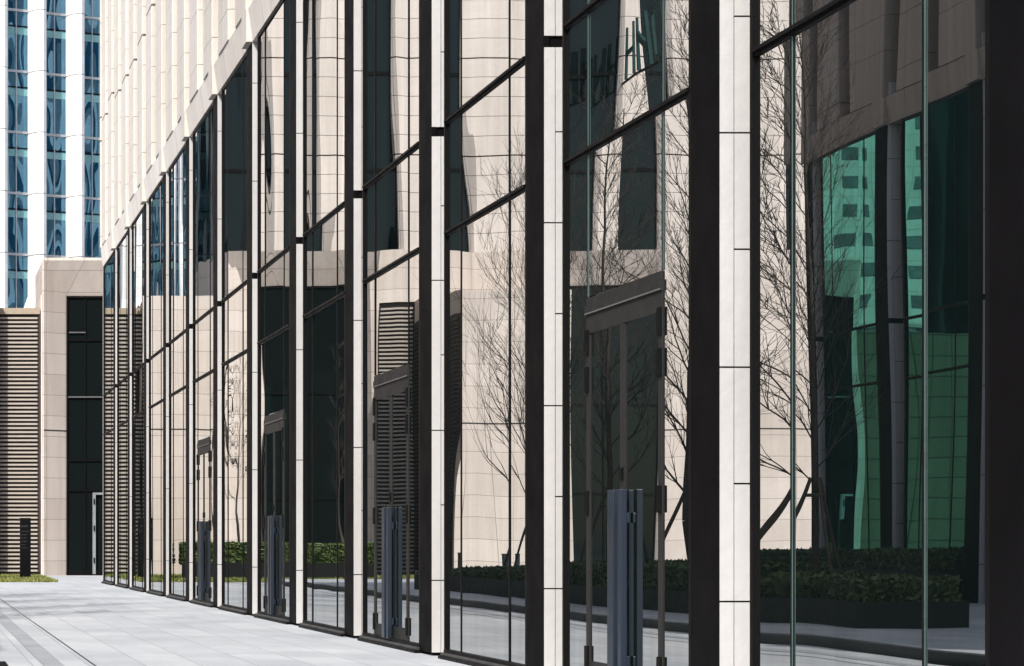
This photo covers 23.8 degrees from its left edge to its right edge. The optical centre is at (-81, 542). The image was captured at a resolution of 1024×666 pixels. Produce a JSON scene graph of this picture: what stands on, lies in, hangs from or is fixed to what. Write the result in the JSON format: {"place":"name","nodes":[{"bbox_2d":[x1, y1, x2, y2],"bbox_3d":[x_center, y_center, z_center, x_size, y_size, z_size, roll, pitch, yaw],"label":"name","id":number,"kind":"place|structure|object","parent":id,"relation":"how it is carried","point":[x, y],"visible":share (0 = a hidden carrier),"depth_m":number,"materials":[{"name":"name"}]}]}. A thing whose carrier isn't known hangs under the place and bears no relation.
{"place":"outdoors","nodes":[
{"label":"outdoors","id":0,"kind":"place"},
{"bbox_2d":[0,575,468,665],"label":"paving","id":1,"kind":"structure","parent":0,"point":[93,619],"depth_m":29.52,"materials":[{"name":"stone"}]},
{"bbox_2d":[0,661,7,665],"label":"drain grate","id":2,"kind":"object","parent":1,"relation":"on","point":[3,663],"visible":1,"depth_m":22.50,"materials":[{"name":"black metal"}]},
{"bbox_2d":[0,611,63,665],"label":"paving band","id":3,"kind":"object","parent":1,"relation":"on","point":[39,653],"visible":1,"depth_m":26.82,"materials":[{"name":"stone"}]},
{"bbox_2d":[1,599,95,665],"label":"paving joint","id":4,"kind":"object","parent":1,"relation":"on","point":[53,636],"visible":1,"depth_m":28.50,"materials":[{"name":"stone"}]},
{"bbox_2d":[0,258,102,575],"bbox_3d":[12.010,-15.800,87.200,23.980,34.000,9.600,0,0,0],"label":"stone wing","id":5,"kind":"structure","parent":1,"relation":"on","point":[51,409],"depth_m":83.27,"materials":[{"name":"beige stone"}]},
{"bbox_2d":[93,493,102,573],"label":"door","id":6,"kind":"structure","parent":5,"relation":"in","point":[94,494],"depth_m":83.49,"materials":[{"name":"silver metal"}]},
{"bbox_2d":[100,0,1023,665],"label":"office building","id":7,"kind":"structure","parent":0,"point":[578,332],"depth_m":19.03,"materials":[{"name":"beige stone"}]},
{"bbox_2d":[101,253,113,584],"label":"window","id":8,"kind":"structure","parent":7,"relation":"in","point":[108,267],"depth_m":66.08,"materials":[{"name":"glass"}]},
{"bbox_2d":[115,230,128,588],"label":"window","id":9,"kind":"structure","parent":7,"relation":"in","point":[122,248],"depth_m":61.50,"materials":[{"name":"glass"}]},
{"bbox_2d":[129,206,145,591],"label":"window","id":10,"kind":"structure","parent":7,"relation":"in","point":[137,372],"depth_m":57.01,"materials":[{"name":"glass"}]},
{"bbox_2d":[146,178,164,595],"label":"window","id":11,"kind":"structure","parent":7,"relation":"in","point":[155,358],"depth_m":52.67,"materials":[{"name":"glass"}]},
{"bbox_2d":[166,143,187,600],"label":"window","id":12,"kind":"structure","parent":7,"relation":"in","point":[177,170],"depth_m":48.37,"materials":[{"name":"glass"}]},
{"bbox_2d":[190,103,215,607],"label":"window","id":13,"kind":"structure","parent":7,"relation":"in","point":[202,323],"depth_m":43.93,"materials":[{"name":"glass"}]},
{"bbox_2d":[196,437,209,600],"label":"door","id":14,"kind":"structure","parent":7,"relation":"in","point":[203,446],"depth_m":43.71,"materials":[{"name":"glass"}]},
{"bbox_2d":[218,51,249,614],"bbox_3d":[5.457,-3.485,39.490,0.185,9.370,3.260,0,0,0],"label":"window","id":15,"kind":"structure","parent":7,"relation":"in","point":[234,92],"depth_m":39.60,"materials":[{"name":"glass"}]},
{"bbox_2d":[254,0,292,623],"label":"window","id":16,"kind":"structure","parent":7,"relation":"in","point":[273,40],"depth_m":35.23,"materials":[{"name":"glass"}]},
{"bbox_2d":[263,410,283,615],"bbox_3d":[5.437,-0.415,35.147,0.145,3.150,1.915,0,0,0],"label":"door","id":17,"kind":"structure","parent":7,"relation":"in","point":[273,435],"depth_m":34.98,"materials":[{"name":"glass"}]},
{"bbox_2d":[298,0,348,636],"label":"window","id":18,"kind":"structure","parent":7,"relation":"in","point":[323,235],"depth_m":30.79,"materials":[{"name":"glass"}]},
{"bbox_2d":[357,0,424,652],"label":"window","id":19,"kind":"structure","parent":7,"relation":"in","point":[390,28],"depth_m":26.47,"materials":[{"name":"glass"}]},
{"bbox_2d":[373,364,408,640],"bbox_3d":[5.437,-0.415,26.427,0.145,3.150,1.915,0,0,0],"label":"door","id":20,"kind":"structure","parent":7,"relation":"in","point":[391,388],"depth_m":26.25,"materials":[{"name":"glass"}]},
{"bbox_2d":[438,0,526,665],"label":"window","id":21,"kind":"structure","parent":7,"relation":"in","point":[485,41],"depth_m":22.03,"materials":[{"name":"glass"}]},
{"bbox_2d":[584,271,663,665],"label":"door","id":22,"kind":"structure","parent":7,"relation":"in","point":[623,334],"depth_m":17.56,"materials":[{"name":"glass"}]},
{"bbox_2d":[562,0,690,665],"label":"window","id":23,"kind":"structure","parent":7,"relation":"in","point":[626,64],"depth_m":17.58,"materials":[{"name":"glass"}]},
{"bbox_2d":[750,0,989,665],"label":"window","id":24,"kind":"structure","parent":7,"relation":"in","point":[870,119],"depth_m":13.11,"materials":[{"name":"glass"}]},
{"label":"soil bed","id":25,"kind":"structure","parent":0,"visible":0},
{"bbox_2d":[20,518,30,577],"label":"sign pillar","id":26,"kind":"structure","parent":25,"relation":"on","point":[25,547],"depth_m":75.90,"materials":[{"name":"black metal"}]},
{"bbox_2d":[0,573,58,581],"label":"grass","id":27,"kind":"structure","parent":25,"relation":"on","point":[11,577],"depth_m":72.08,"materials":[{"name":"green plant"}]},
{"label":"ground","id":28,"kind":"structure","parent":0,"visible":0},
{"bbox_2d":[0,0,101,307],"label":"blue glass tower","id":29,"kind":"structure","parent":28,"relation":"on","point":[49,128],"depth_m":150.84,"materials":[{"name":"glass"}]}
]}

